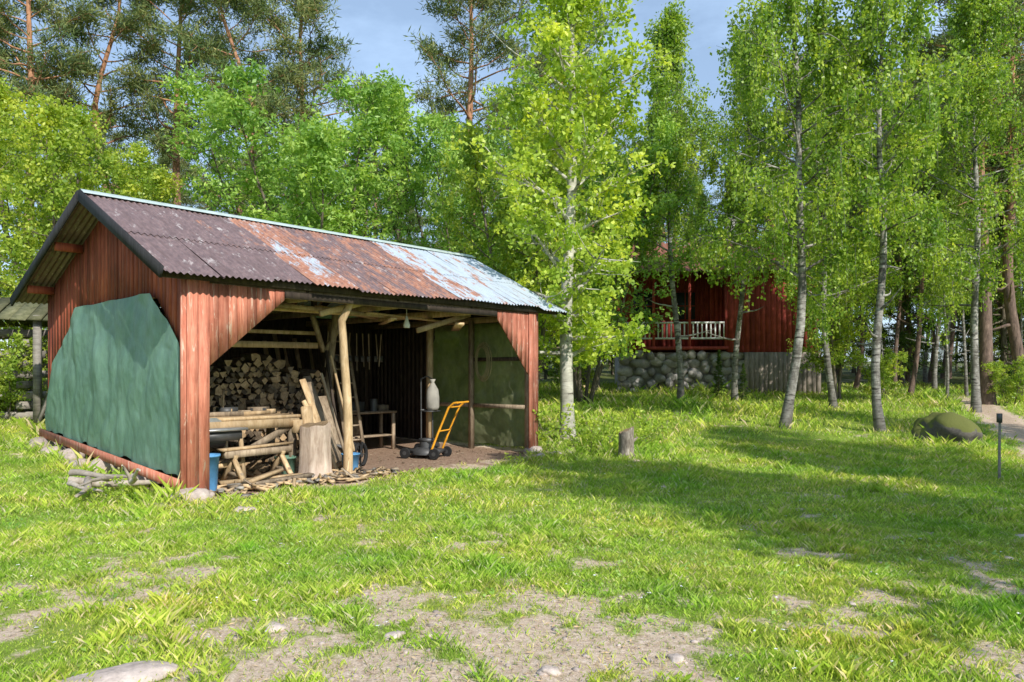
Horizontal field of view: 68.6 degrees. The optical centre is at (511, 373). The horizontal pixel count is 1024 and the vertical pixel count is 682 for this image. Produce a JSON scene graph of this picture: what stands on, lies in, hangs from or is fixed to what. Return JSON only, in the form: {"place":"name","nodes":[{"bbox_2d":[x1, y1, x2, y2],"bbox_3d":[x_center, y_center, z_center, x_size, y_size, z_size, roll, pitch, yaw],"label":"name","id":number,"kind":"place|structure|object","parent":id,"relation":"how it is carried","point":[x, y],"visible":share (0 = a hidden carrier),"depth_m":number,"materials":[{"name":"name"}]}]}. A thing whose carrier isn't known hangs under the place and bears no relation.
{"place":"outdoors","nodes":[
{"label":"outdoors","id":0,"kind":"place"},
{"bbox_2d":[0,345,1023,681],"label":"grass","id":1,"kind":"structure","parent":0,"point":[160,613],"depth_m":6.95,"materials":[{"name":"green plant"}]},
{"bbox_2d":[0,361,1023,681],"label":"ground","id":2,"kind":"structure","parent":0,"point":[1012,425],"depth_m":5.31,"materials":[{"name":"brown soil"}]},
{"bbox_2d":[0,348,22,419],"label":"shrub","id":3,"kind":"object","parent":2,"relation":"on","point":[11,360],"visible":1,"depth_m":13.56,"materials":[{"name":"green plant"}]},
{"bbox_2d":[0,297,47,422],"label":"old timber store","id":4,"kind":"structure","parent":2,"relation":"on","point":[35,316],"depth_m":14.50,"materials":[{"name":"wood"}]},
{"bbox_2d":[0,328,47,418],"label":"shrub","id":5,"kind":"object","parent":2,"relation":"on","point":[7,403],"visible":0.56,"depth_m":14.39,"materials":[{"name":"green plant"}]},
{"bbox_2d":[0,77,56,296],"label":"broadleaf tree","id":6,"kind":"object","parent":2,"relation":"on","point":[5,96],"visible":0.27,"depth_m":19.78,"materials":[{"name":"green plant"}]},
{"bbox_2d":[0,0,67,178],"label":"pine tree","id":7,"kind":"object","parent":2,"relation":"on","point":[9,39],"visible":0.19,"depth_m":28.06,"materials":[{"name":"green plant"}]},
{"bbox_2d":[0,0,112,358],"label":"pine tree","id":8,"kind":"object","parent":2,"relation":"on","point":[31,8],"visible":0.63,"depth_m":26.58,"materials":[{"name":"green plant"}]},
{"bbox_2d":[0,91,140,399],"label":"broadleaf tree","id":9,"kind":"object","parent":2,"relation":"on","point":[56,195],"visible":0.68,"depth_m":16.44,"materials":[{"name":"green plant"}]},
{"bbox_2d":[9,0,178,200],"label":"pine tree","id":10,"kind":"object","parent":2,"relation":"on","point":[80,33],"visible":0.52,"depth_m":28.55,"materials":[{"name":"green plant"}]},
{"bbox_2d":[86,475,130,503],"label":"aspen sapling","id":11,"kind":"object","parent":2,"relation":"on","point":[118,493],"visible":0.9,"depth_m":9.27,"materials":[{"name":"green plant"}]},
{"bbox_2d":[66,465,160,497],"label":"driftwood roots","id":12,"kind":"object","parent":2,"relation":"on","point":[82,484],"visible":0.91,"depth_m":9.82,"materials":[{"name":"grey wood"}]},
{"bbox_2d":[61,660,178,681],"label":"flat stone slab","id":13,"kind":"structure","parent":2,"relation":"on","point":[128,672],"depth_m":3.91,"materials":[{"name":"grey stone"}]},
{"bbox_2d":[94,138,186,204],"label":"broadleaf tree","id":14,"kind":"object","parent":2,"relation":"on","point":[144,180],"visible":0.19,"depth_m":23.02,"materials":[{"name":"green plant"}]},
{"bbox_2d":[97,0,278,205],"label":"pine tree","id":15,"kind":"object","parent":2,"relation":"on","point":[183,7],"visible":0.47,"depth_m":28.81,"materials":[{"name":"green plant"}]},
{"bbox_2d":[210,453,220,490],"bbox_3d":[-4.059,1.326,10.009,0.325,0.510,0.330,0,0,41],"label":"blue bucket","id":16,"kind":"object","parent":2,"relation":"on","point":[214,462],"visible":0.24,"depth_m":9.94,"materials":[{"name":"plastic"}]},
{"bbox_2d":[210,418,247,479],"bbox_3d":[-4.228,1.106,10.635,0.550,0.963,0.750,0,0,38],"label":"table saw","id":17,"kind":"object","parent":2,"relation":"on","point":[220,437],"visible":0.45,"depth_m":10.61,"materials":[{"name":"metal"}]},
{"bbox_2d":[146,0,339,216],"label":"pine tree","id":18,"kind":"object","parent":2,"relation":"on","point":[243,10],"visible":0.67,"depth_m":26.45,"materials":[{"name":"green plant"}]},
{"bbox_2d":[233,506,256,511],"bbox_3d":[-3.100,1.595,8.737,0.265,0.101,0.174,0,0,-34],"label":"stone","id":19,"kind":"object","parent":2,"relation":"on","point":[244,507],"visible":0.35,"depth_m":8.72,"materials":[{"name":"grey stone"}]},
{"bbox_2d":[179,388,313,471],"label":"logs","id":20,"kind":"object","parent":2,"relation":"on","point":[266,417],"visible":0.56,"depth_m":11.38,"materials":[{"name":"wood"}]},
{"bbox_2d":[217,441,313,488],"bbox_3d":[-3.593,1.320,10.795,0.834,0.566,1.409,0,0,35],"label":"sawhorse","id":21,"kind":"object","parent":2,"relation":"on","point":[233,454],"visible":0.9,"depth_m":10.65,"materials":[{"name":"beige wood"}]},
{"bbox_2d":[210,352,333,461],"bbox_3d":[-4.378,0.612,12.858,0.755,1.974,2.918,0,0,41],"label":"firewood pile","id":22,"kind":"object","parent":2,"relation":"on","point":[267,380],"visible":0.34,"depth_m":12.69,"materials":[{"name":"brown wood"}]},
{"bbox_2d":[263,621,285,632],"bbox_3d":[-1.504,1.609,4.757,0.167,0.072,0.180,0,0,0],"label":"stone","id":23,"kind":"object","parent":2,"relation":"on","point":[277,626],"visible":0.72,"depth_m":4.70,"materials":[{"name":"grey stone"}]},
{"bbox_2d":[218,440,342,478],"bbox_3d":[-3.683,1.373,12.095,2.184,0.590,1.703,0,0,-33],"label":"scattered firewood","id":24,"kind":"object","parent":2,"relation":"on","point":[261,464],"visible":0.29,"depth_m":11.57,"materials":[{"name":"brown wood"}]},
{"bbox_2d":[274,455,295,473],"bbox_3d":[-3.461,1.422,11.465,0.325,0.330,0.330,0,0,41],"label":"green bucket","id":25,"kind":"object","parent":2,"relation":"on","point":[291,460],"visible":0.27,"depth_m":11.38,"materials":[{"name":"green plastic"}]},
{"bbox_2d":[10,189,567,501],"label":"open wooden shed","id":26,"kind":"structure","parent":2,"relation":"on","point":[106,277],"depth_m":11.82,"materials":[{"name":"wood"}]},
{"bbox_2d":[324,332,382,370],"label":"hanging tools","id":27,"kind":"object","parent":26,"relation":"hanging from","point":[362,358],"visible":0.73,"depth_m":14.85,"materials":[{"name":"metal"}]},
{"bbox_2d":[403,309,409,327],"bbox_3d":[-1.828,-0.970,13.026,0.118,0.340,0.120,0,0,41],"label":"hanging bulb","id":28,"kind":"object","parent":26,"relation":"hanging from","point":[406,324],"visible":0.92,"depth_m":12.99,"materials":[{"name":"white glass"}]},
{"bbox_2d":[475,342,491,381],"bbox_3d":[-0.599,-0.250,15.307,0.482,0.820,0.069,0,0,41],"label":"rope coil","id":29,"kind":"object","parent":26,"relation":"hanging from","point":[476,358],"visible":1,"depth_m":15.26,"materials":[{"name":"beige fabric"}]},
{"bbox_2d":[263,334,314,375],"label":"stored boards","id":30,"kind":"object","parent":2,"relation":"on","point":[288,356],"visible":0.25,"depth_m":16.19,"materials":[{"name":"brown wood"}]},
{"bbox_2d":[215,0,380,223],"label":"pine tree","id":31,"kind":"object","parent":2,"relation":"on","point":[305,10],"visible":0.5,"depth_m":29.05,"materials":[{"name":"green plant"}]},
{"bbox_2d":[155,57,451,250],"bbox_3d":[-6.116,-3.984,22.344,8.136,10.300,7.777,0,0,42],"label":"rowan tree","id":32,"kind":"object","parent":2,"relation":"on","point":[316,149],"visible":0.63,"depth_m":20.65,"materials":[{"name":"green plant"}]},
{"bbox_2d":[210,459,405,495],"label":"wood scraps","id":33,"kind":"object","parent":2,"relation":"on","point":[354,475],"visible":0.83,"depth_m":10.85,"materials":[{"name":"beige wood"}]},
{"bbox_2d":[298,421,332,480],"bbox_3d":[-3.000,1.181,11.451,0.615,0.910,0.620,0,0,-13],"label":"chopping block","id":34,"kind":"object","parent":2,"relation":"on","point":[315,449],"depth_m":11.26,"materials":[{"name":"beige wood"}]},
{"bbox_2d":[299,350,358,471],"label":"leaning planks","id":35,"kind":"object","parent":2,"relation":"on","point":[323,408],"visible":0.52,"depth_m":12.58,"materials":[{"name":"beige wood"}]},
{"bbox_2d":[160,445,525,492],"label":"wood chips","id":36,"kind":"object","parent":2,"relation":"on","point":[428,462],"visible":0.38,"depth_m":13.71,"materials":[{"name":"brown wood"}]},
{"bbox_2d":[327,331,364,453],"bbox_3d":[-3.205,0.367,14.565,0.639,2.410,0.460,0,0,41],"label":"ladder","id":37,"kind":"object","parent":2,"relation":"on","point":[355,397],"visible":0.48,"depth_m":14.60,"materials":[{"name":"brown wood"}]},
{"bbox_2d":[336,413,361,442],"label":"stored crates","id":38,"kind":"object","parent":2,"relation":"on","point":[355,428],"visible":0.07,"depth_m":15.63,"materials":[{"name":"brown wood"}]},
{"bbox_2d":[341,452,359,469],"bbox_3d":[-2.623,1.438,12.194,0.305,0.300,0.310,0,0,41],"label":"blue bucket","id":39,"kind":"object","parent":2,"relation":"on","point":[356,459],"visible":0.38,"depth_m":12.12,"materials":[{"name":"plastic"}]},
{"bbox_2d":[337,436,367,466],"bbox_3d":[-2.994,1.267,13.009,0.949,0.700,0.613,0,0,18],"label":"wheelbarrow","id":40,"kind":"object","parent":2,"relation":"on","point":[361,446],"visible":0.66,"depth_m":12.88,"materials":[{"name":"rubber"}]},
{"bbox_2d":[336,399,396,448],"bbox_3d":[-2.964,1.034,15.218,0.500,1.050,1.200,0,0,41],"label":"shelf table","id":41,"kind":"object","parent":2,"relation":"on","point":[380,410],"visible":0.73,"depth_m":15.44,"materials":[{"name":"wood"}]},
{"bbox_2d":[384,630,405,640],"bbox_3d":[-0.719,1.599,4.577,0.110,0.063,0.181,0,0,25],"label":"stone","id":42,"kind":"object","parent":2,"relation":"on","point":[398,633],"visible":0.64,"depth_m":4.54,"materials":[{"name":"grey stone"}]},
{"bbox_2d":[367,96,422,244],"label":"spruce tree","id":43,"kind":"object","parent":2,"relation":"on","point":[411,220],"visible":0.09,"depth_m":39.36,"materials":[{"name":"plant"}]},
{"bbox_2d":[414,375,440,446],"bbox_3d":[-1.607,0.793,14.628,0.434,1.534,0.420,0,0,41],"label":"hand truck with sack","id":44,"kind":"object","parent":2,"relation":"on","point":[432,399],"visible":0.7,"depth_m":14.51,"materials":[{"name":"metal"}]},
{"bbox_2d":[400,401,468,459],"bbox_3d":[-1.428,1.035,14.034,1.198,1.071,0.600,0,0,20],"label":"lawn mower","id":45,"kind":"object","parent":2,"relation":"on","point":[426,446],"visible":1,"depth_m":13.96,"materials":[{"name":"yellow paint"}]},
{"bbox_2d":[374,65,561,280],"bbox_3d":[-1.166,-4.299,25.309,6.666,10.872,6.974,0,0,17],"label":"rowan tree","id":46,"kind":"object","parent":2,"relation":"on","point":[419,182],"visible":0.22,"depth_m":23.92,"materials":[{"name":"green plant"}]},
{"bbox_2d":[403,0,583,257],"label":"pine tree","id":47,"kind":"object","parent":2,"relation":"on","point":[434,55],"visible":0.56,"depth_m":28.82,"materials":[{"name":"green plant"}]},
{"bbox_2d":[1,451,1020,679],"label":"daisies","id":48,"kind":"object","parent":2,"relation":"on","point":[525,574],"visible":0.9,"depth_m":6.08,"materials":[{"name":"white plant"}]},
{"bbox_2d":[0,31,1023,397],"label":"distant forest","id":49,"kind":"object","parent":2,"relation":"on","point":[912,343],"visible":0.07,"depth_m":33.29,"materials":[{"name":"green plant"}]},
{"bbox_2d":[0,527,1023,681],"bbox_3d":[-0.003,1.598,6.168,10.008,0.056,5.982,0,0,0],"label":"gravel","id":50,"kind":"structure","parent":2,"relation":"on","point":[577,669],"depth_m":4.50,"materials":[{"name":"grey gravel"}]},
{"bbox_2d":[0,489,1023,681],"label":"lawn weeds","id":51,"kind":"object","parent":2,"relation":"on","point":[627,621],"visible":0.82,"depth_m":6.23,"materials":[{"name":"green plant"}]},
{"bbox_2d":[1,522,1023,681],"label":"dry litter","id":52,"kind":"object","parent":2,"relation":"on","point":[258,654],"visible":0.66,"depth_m":4.73,"materials":[{"name":"brown plant"}]},
{"bbox_2d":[432,115,593,388],"bbox_3d":[0.163,-2.627,19.196,4.786,8.104,4.401,0,0,-21],"label":"young aspen tree","id":53,"kind":"object","parent":2,"relation":"on","point":[507,256],"visible":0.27,"depth_m":19.09,"materials":[{"name":"green plant"}]},
{"bbox_2d":[504,451,532,467],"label":"aspen sapling","id":54,"kind":"object","parent":2,"relation":"on","point":[522,458],"visible":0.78,"depth_m":12.85,"materials":[{"name":"green plant"}]},
{"bbox_2d":[536,665,560,675],"bbox_3d":[0.197,1.591,4.017,0.138,0.058,0.106,0,0,0],"label":"stone","id":55,"kind":"object","parent":2,"relation":"on","point":[550,670],"visible":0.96,"depth_m":3.99,"materials":[{"name":"grey stone"}]},
{"bbox_2d":[532,403,588,450],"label":"aspen sapling","id":56,"kind":"object","parent":2,"relation":"on","point":[540,417],"visible":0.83,"depth_m":15.21,"materials":[{"name":"green plant"}]},
{"bbox_2d":[491,0,630,382],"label":"pine tree","id":57,"kind":"object","parent":2,"relation":"on","point":[544,65],"visible":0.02,"depth_m":33.66,"materials":[{"name":"green plant"}]},
{"bbox_2d":[444,0,682,439],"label":"aspen tree","id":58,"kind":"object","parent":2,"relation":"on","point":[566,25],"visible":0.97,"depth_m":16.06,"materials":[{"name":"green plant"}]},
{"bbox_2d":[548,338,595,395],"bbox_3d":[2.331,-0.315,27.938,2.118,2.633,2.204,0,0,-30],"label":"shrub","id":59,"kind":"object","parent":2,"relation":"on","point":[555,375],"visible":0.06,"depth_m":27.99,"materials":[{"name":"green plant"}]},
{"bbox_2d":[560,416,612,453],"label":"aspen sapling","id":60,"kind":"object","parent":2,"relation":"on","point":[590,432],"visible":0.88,"depth_m":14.40,"materials":[{"name":"green plant"}]},
{"bbox_2d":[493,105,693,403],"bbox_3d":[2.472,-3.691,25.276,6.586,9.727,6.296,0,0,-7],"label":"rowan tree","id":61,"kind":"object","parent":2,"relation":"on","point":[667,131],"visible":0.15,"depth_m":23.98,"materials":[{"name":"green plant"}]},
{"bbox_2d":[567,94,647,390],"bbox_3d":[3.630,-5.241,29.965,4.318,12.265,3.465,0,0,-30],"label":"birch tree","id":62,"kind":"object","parent":2,"relation":"on","point":[588,215],"visible":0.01,"depth_m":29.40,"materials":[{"name":"green plant"}]},
{"bbox_2d":[575,409,642,445],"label":"aspen sapling","id":63,"kind":"object","parent":2,"relation":"on","point":[610,420],"visible":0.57,"depth_m":14.82,"materials":[{"name":"green plant"}]},
{"bbox_2d":[617,426,637,458],"bbox_3d":[2.137,1.287,14.049,0.369,0.620,0.370,0,0,30],"label":"tree stump","id":64,"kind":"object","parent":2,"relation":"on","point":[627,439],"visible":0.9,"depth_m":13.94,"materials":[{"name":"grey wood"}]},
{"bbox_2d":[613,414,672,447],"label":"aspen sapling","id":65,"kind":"object","parent":2,"relation":"on","point":[658,436],"visible":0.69,"depth_m":14.95,"materials":[{"name":"green plant"}]},
{"bbox_2d":[629,408,675,440],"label":"aspen sapling","id":66,"kind":"object","parent":2,"relation":"on","point":[667,413],"visible":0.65,"depth_m":16.41,"materials":[{"name":"green plant"}]},
{"bbox_2d":[604,0,747,398],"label":"birch tree","id":67,"kind":"object","parent":2,"relation":"on","point":[665,90],"visible":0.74,"depth_m":24.32,"materials":[{"name":"green plant"}]},
{"bbox_2d":[667,653,685,662],"bbox_3d":[0.919,1.592,4.198,0.097,0.049,0.131,0,0,0],"label":"stone","id":68,"kind":"object","parent":2,"relation":"on","point":[676,657],"visible":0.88,"depth_m":4.17,"materials":[{"name":"grey stone"}]},
{"bbox_2d":[605,219,820,393],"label":"red cottage","id":69,"kind":"structure","parent":2,"relation":"on","point":[768,329],"depth_m":29.60,"materials":[{"name":"wood"}]},
{"bbox_2d":[632,291,696,320],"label":"windows","id":70,"kind":"structure","parent":69,"relation":"in","point":[682,296],"depth_m":30.97,"materials":[{"name":"black glass"}]},
{"bbox_2d":[710,350,726,397],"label":"spruce","id":71,"kind":"object","parent":2,"relation":"on","point":[720,380],"visible":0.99,"depth_m":26.45,"materials":[{"name":"green plant"}]},
{"bbox_2d":[683,26,795,399],"bbox_3d":[7.838,-5.328,25.661,3.657,12.946,4.558,0,0,37],"label":"birch tree","id":72,"kind":"object","parent":2,"relation":"on","point":[756,129],"visible":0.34,"depth_m":25.34,"materials":[{"name":"green plant"}]},
{"bbox_2d":[738,363,749,400],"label":"spruce","id":73,"kind":"object","parent":2,"relation":"on","point":[742,376],"visible":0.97,"depth_m":25.97,"materials":[{"name":"green plant"}]},
{"bbox_2d":[675,0,921,428],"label":"birch tree","id":74,"kind":"object","parent":2,"relation":"on","point":[766,36],"visible":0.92,"depth_m":18.13,"materials":[{"name":"green plant"}]},
{"bbox_2d":[745,19,924,407],"bbox_3d":[9.895,-4.922,23.050,4.239,12.320,5.552,0,0,-43],"label":"birch tree","id":75,"kind":"object","parent":2,"relation":"on","point":[791,289],"visible":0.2,"depth_m":22.91,"materials":[{"name":"green plant"}]},
{"bbox_2d":[786,226,898,399],"bbox_3d":[11.421,-2.094,25.892,3.410,6.280,3.709,0,0,29],"label":"broadleaf tree","id":76,"kind":"object","parent":2,"relation":"on","point":[844,336],"visible":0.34,"depth_m":25.93,"materials":[{"name":"leaf"},{"name":"whitish-grey birch bark"}]},
{"bbox_2d":[770,0,976,431],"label":"birch tree","id":77,"kind":"object","parent":2,"relation":"on","point":[868,16],"visible":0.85,"depth_m":17.58,"materials":[{"name":"green plant"}]},
{"bbox_2d":[848,346,908,398],"bbox_3d":[13.035,0.015,26.607,1.714,2.048,1.647,0,0,-37],"label":"shrub","id":78,"kind":"object","parent":2,"relation":"on","point":[885,368],"visible":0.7,"depth_m":26.32,"materials":[{"name":"green plant"}]},
{"bbox_2d":[911,412,982,444],"bbox_3d":[9.135,1.230,15.717,0.994,0.882,1.285,0,0,-32],"label":"mossy boulder","id":79,"kind":"object","parent":2,"relation":"on","point":[951,425],"visible":0.63,"depth_m":15.37,"materials":[{"name":"stone"}]},
{"bbox_2d":[874,0,1023,412],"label":"birch tree","id":80,"kind":"object","parent":2,"relation":"on","point":[970,18],"visible":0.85,"depth_m":21.75,"materials":[{"name":"green plant"}]},
{"bbox_2d":[889,0,1023,393],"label":"pine tree","id":81,"kind":"object","parent":2,"relation":"on","point":[1014,332],"visible":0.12,"depth_m":26.87,"materials":[{"name":"plant"}]},
{"bbox_2d":[903,0,1023,404],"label":"pine tree","id":82,"kind":"object","parent":2,"relation":"on","point":[985,340],"visible":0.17,"depth_m":24.72,"materials":[{"name":"plant"}]},
{"bbox_2d":[996,413,1001,478],"bbox_3d":[7.400,1.124,11.400,0.060,1.050,0.050,0,0,0],"label":"path marker post","id":83,"kind":"object","parent":2,"relation":"on","point":[999,418],"visible":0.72,"depth_m":11.38,"materials":[{"name":"metal"}]},
{"bbox_2d":[980,354,1023,403],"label":"shrub","id":84,"kind":"object","parent":2,"relation":"on","point":[999,371],"visible":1,"depth_m":24.05,"materials":[{"name":"green plant"}]},
{"bbox_2d":[0,0,1023,361],"label":"sky","id":85,"kind":"structure","parent":0,"point":[379,26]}
]}

